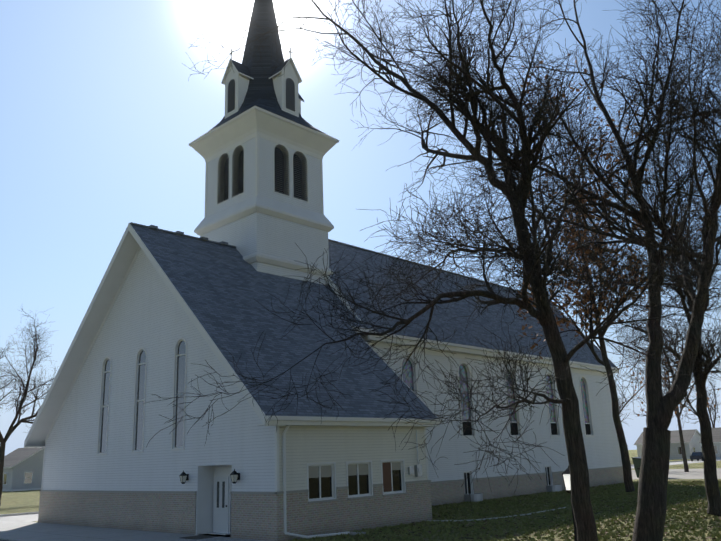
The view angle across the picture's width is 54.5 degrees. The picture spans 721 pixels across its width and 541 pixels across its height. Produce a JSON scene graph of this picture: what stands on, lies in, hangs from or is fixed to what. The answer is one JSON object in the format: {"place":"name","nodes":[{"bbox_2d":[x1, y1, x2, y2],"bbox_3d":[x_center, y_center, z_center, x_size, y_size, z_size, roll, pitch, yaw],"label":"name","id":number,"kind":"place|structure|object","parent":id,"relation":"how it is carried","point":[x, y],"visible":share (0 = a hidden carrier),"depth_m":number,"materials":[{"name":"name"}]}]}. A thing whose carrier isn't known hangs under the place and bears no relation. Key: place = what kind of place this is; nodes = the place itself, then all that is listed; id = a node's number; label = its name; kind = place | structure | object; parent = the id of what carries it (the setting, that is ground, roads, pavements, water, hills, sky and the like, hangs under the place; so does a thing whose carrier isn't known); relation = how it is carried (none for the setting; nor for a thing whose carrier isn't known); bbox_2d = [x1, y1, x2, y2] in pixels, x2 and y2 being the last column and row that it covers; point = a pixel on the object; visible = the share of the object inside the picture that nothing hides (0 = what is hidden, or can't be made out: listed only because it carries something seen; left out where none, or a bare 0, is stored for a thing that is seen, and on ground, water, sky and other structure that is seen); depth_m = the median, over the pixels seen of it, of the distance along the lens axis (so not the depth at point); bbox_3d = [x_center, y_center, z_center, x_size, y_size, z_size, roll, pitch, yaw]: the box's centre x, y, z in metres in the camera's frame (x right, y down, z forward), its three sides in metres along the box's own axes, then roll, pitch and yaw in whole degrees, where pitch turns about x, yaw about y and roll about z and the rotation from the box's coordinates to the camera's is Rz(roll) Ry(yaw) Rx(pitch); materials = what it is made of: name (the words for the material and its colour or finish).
{"place":"outdoors","nodes":[
{"label":"outdoors","id":0,"kind":"place"},
{"bbox_2d":[38,249,431,540],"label":"addition","id":1,"kind":"structure","parent":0,"point":[147,312],"depth_m":28.30,"materials":[{"name":"white paint"}]},
{"bbox_2d":[179,469,239,483],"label":"wall lanterns","id":2,"kind":"object","parent":1,"relation":"attached to","point":[234,475],"depth_m":24.92,"materials":[{"name":"black metal"}]},
{"bbox_2d":[206,474,231,534],"bbox_3d":[-5.327,8.825,26.423,1.270,2.160,0.360,-16,-20,41],"label":"door","id":3,"kind":"structure","parent":1,"relation":"in","point":[222,506],"depth_m":26.43,"materials":[{"name":"white wood"}]},
{"bbox_2d":[24,223,440,538],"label":"roof trim","id":4,"kind":"structure","parent":1,"relation":"attached to","point":[129,247],"depth_m":32.72,"materials":[{"name":"white paint"}]},
{"bbox_2d":[309,430,421,491],"bbox_3d":[0.246,7.330,26.884,6.095,2.330,0.238,12,-21,-42],"label":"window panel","id":5,"kind":"structure","parent":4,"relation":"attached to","point":[352,470],"depth_m":27.32,"materials":[{"name":"white"}]},
{"bbox_2d":[39,480,430,503],"bbox_3d":[-6.725,10.211,32.415,18.870,0.470,8.290,-16,-20,41],"label":"brick ledge","id":6,"kind":"object","parent":1,"relation":"attached to","point":[293,491],"visible":0.73,"depth_m":27.01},
{"bbox_2d":[42,222,436,445],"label":"front roof","id":7,"kind":"structure","parent":1,"relation":"on","point":[220,287],"depth_m":29.71,"materials":[{"name":"grey tile"}]},
{"bbox_2d":[194,195,333,284],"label":"tower","id":8,"kind":"structure","parent":7,"relation":"on","point":[263,234],"depth_m":36.56,"materials":[{"name":"white"}]},
{"bbox_2d":[206,137,321,216],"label":"belfry wall","id":9,"kind":"structure","parent":8,"relation":"on","point":[266,146],"depth_m":38.05,"materials":[{"name":"white paint"}]},
{"bbox_2d":[216,143,308,205],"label":"belfry openings","id":10,"kind":"object","parent":9,"relation":"in","point":[279,177],"visible":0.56,"depth_m":38.11,"materials":[{"name":"black"}]},
{"bbox_2d":[189,106,338,216],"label":"tower cornice","id":11,"kind":"structure","parent":9,"relation":"attached to","point":[245,126],"depth_m":38.16,"materials":[{"name":"white paint"}]},
{"bbox_2d":[189,0,339,143],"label":"spire","id":12,"kind":"structure","parent":11,"relation":"on","point":[260,93],"depth_m":40.05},
{"bbox_2d":[221,47,303,118],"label":"dormers","id":13,"kind":"object","parent":12,"relation":"attached to","point":[285,84],"visible":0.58,"depth_m":39.28,"materials":[{"name":"white paint"}]},
{"bbox_2d":[97,337,405,501],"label":"windows","id":14,"kind":"structure","parent":1,"relation":"in","point":[320,488],"depth_m":28.58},
{"bbox_2d":[0,452,695,514],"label":"lawn","id":15,"kind":"structure","parent":0,"point":[12,502],"depth_m":60.19,"materials":[{"name":"green plant"}]},
{"bbox_2d":[2,447,43,490],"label":"house","id":16,"kind":"structure","parent":15,"relation":"on","point":[23,469],"depth_m":91.53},
{"bbox_2d":[0,307,57,505],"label":"tree","id":17,"kind":"object","parent":15,"relation":"on","point":[13,427],"visible":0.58,"depth_m":54.57,"materials":[{"name":"brown plant"}]},
{"bbox_2d":[633,379,672,417],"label":"tree","id":18,"kind":"object","parent":15,"relation":"on","point":[646,403],"visible":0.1,"depth_m":133.51,"materials":[{"name":"brown plant"}]},
{"bbox_2d":[679,377,719,427],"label":"tree","id":19,"kind":"object","parent":15,"relation":"on","point":[711,409],"visible":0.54,"depth_m":138.77,"materials":[{"name":"brown plant"}]},
{"bbox_2d":[0,459,701,540],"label":"pavement","id":20,"kind":"structure","parent":0,"point":[26,531],"depth_m":28.02,"materials":[{"name":"concrete"}]},
{"bbox_2d":[0,459,720,540],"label":"roads","id":21,"kind":"structure","parent":0,"point":[20,518],"depth_m":39.81,"materials":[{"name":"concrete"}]},
{"bbox_2d":[690,452,703,460],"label":"car","id":22,"kind":"object","parent":21,"relation":"on","point":[697,455],"visible":0.69,"depth_m":116.83,"materials":[{"name":"blue paint"}]},
{"bbox_2d":[0,0,720,455],"label":"sky","id":23,"kind":"structure","parent":0,"point":[101,113],"materials":[{"name":"blue"}]},
{"bbox_2d":[33,450,720,540],"bbox_3d":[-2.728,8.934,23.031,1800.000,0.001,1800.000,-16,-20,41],"label":"ground","id":24,"kind":"structure","parent":0,"point":[699,465],"depth_m":25.12,"materials":[{"name":"green plant"}]},
{"bbox_2d":[180,532,365,539],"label":"splash block and mat","id":25,"kind":"structure","parent":24,"relation":"on","point":[205,536],"depth_m":24.90,"materials":[{"name":"grey concrete"}]},
{"bbox_2d":[143,0,720,540],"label":"tree","id":26,"kind":"object","parent":24,"relation":"on","point":[521,164],"visible":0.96,"depth_m":18.51,"materials":[{"name":"brown plant"}]},
{"bbox_2d":[327,282,623,505],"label":"nave","id":27,"kind":"structure","parent":24,"relation":"on","point":[602,448],"depth_m":42.62,"materials":[{"name":"white paint"}]},
{"bbox_2d":[328,239,615,367],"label":"nave roof","id":28,"kind":"structure","parent":27,"relation":"on","point":[476,326],"depth_m":44.23,"materials":[{"name":"grey tile"}]},
{"bbox_2d":[325,275,619,376],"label":"eave trim","id":29,"kind":"structure","parent":27,"relation":"attached to","point":[461,351],"depth_m":41.09,"materials":[{"name":"white paint"}]},
{"bbox_2d":[400,354,593,493],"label":"windows","id":30,"kind":"structure","parent":27,"relation":"in","point":[410,379],"depth_m":44.14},
{"bbox_2d":[430,466,622,482],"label":"nave cap","id":31,"kind":"object","parent":27,"relation":"attached to","point":[515,475],"visible":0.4,"depth_m":42.15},
{"bbox_2d":[428,507,565,521],"bbox_3d":[6.400,10.290,29.510,7.744,0.052,1.522,7,-17,-30],"label":"edging","id":32,"kind":"object","parent":24,"relation":"on","point":[495,517],"visible":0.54,"depth_m":28.17,"materials":[{"name":"grey concrete"}]},
{"bbox_2d":[288,480,720,540],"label":"grass tufts","id":33,"kind":"object","parent":24,"relation":"on","point":[679,508],"visible":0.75,"depth_m":27.08,"materials":[{"name":"green plant"}]},
{"bbox_2d":[299,480,720,540],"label":"leaf litter","id":34,"kind":"object","parent":24,"relation":"on","point":[463,526],"visible":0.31,"depth_m":26.77,"materials":[{"name":"brown plant"}]},
{"bbox_2d":[464,485,561,501],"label":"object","id":35,"kind":"structure","parent":24,"relation":"on","point":[475,497],"depth_m":38.62,"materials":[{"name":"grey"}]},
{"bbox_2d":[372,490,720,538],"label":"fallen twigs","id":36,"kind":"object","parent":24,"relation":"on","point":[541,518],"visible":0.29,"depth_m":25.82,"materials":[{"name":"brown wood"}]},
{"bbox_2d":[413,0,720,540],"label":"tree","id":37,"kind":"object","parent":24,"relation":"on","point":[649,523],"visible":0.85,"depth_m":20.87,"materials":[{"name":"brown plant"}]},
{"bbox_2d":[562,466,576,540],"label":"lamp post","id":38,"kind":"object","parent":24,"relation":"on","point":[566,475],"visible":0.5,"depth_m":20.00,"materials":[{"name":"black metal"}]},
{"bbox_2d":[499,53,702,491],"bbox_3d":[12.281,-1.499,37.756,9.477,25.707,10.842,-6,-15,12],"label":"tree","id":39,"kind":"object","parent":24,"relation":"on","point":[627,476],"depth_m":36.02,"materials":[{"name":"brown plant"}]},
{"bbox_2d":[615,364,643,414],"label":"tree","id":40,"kind":"object","parent":24,"relation":"on","point":[622,403],"visible":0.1,"depth_m":84.02,"materials":[{"name":"brown plant"}]},
{"bbox_2d":[597,146,720,516],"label":"tree","id":41,"kind":"object","parent":24,"relation":"on","point":[712,487],"visible":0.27,"depth_m":26.44,"materials":[{"name":"brown plant"}]},
{"bbox_2d":[615,307,720,471],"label":"tree","id":42,"kind":"object","parent":24,"relation":"on","point":[685,463],"visible":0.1,"depth_m":71.60,"materials":[{"name":"brown plant"}]},
{"bbox_2d":[626,348,717,416],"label":"dry leaves","id":43,"kind":"object","parent":42,"relation":"attached to","point":[708,398],"visible":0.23,"depth_m":72.55,"materials":[{"name":"brown plant"}]},
{"bbox_2d":[634,429,702,459],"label":"house","id":44,"kind":"structure","parent":24,"relation":"on","point":[692,438],"depth_m":133.95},
{"bbox_2d":[631,468,720,478],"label":"road","id":45,"kind":"structure","parent":24,"relation":"on","point":[682,474],"depth_m":65.07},
{"bbox_2d":[631,457,640,477],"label":"trash bin","id":46,"kind":"object","parent":45,"relation":"on","point":[637,462],"visible":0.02,"depth_m":59.33,"materials":[{"name":"green plastic"}]},
{"bbox_2d":[699,427,720,459],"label":"house","id":47,"kind":"structure","parent":24,"relation":"on","point":[716,434],"depth_m":124.07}
]}

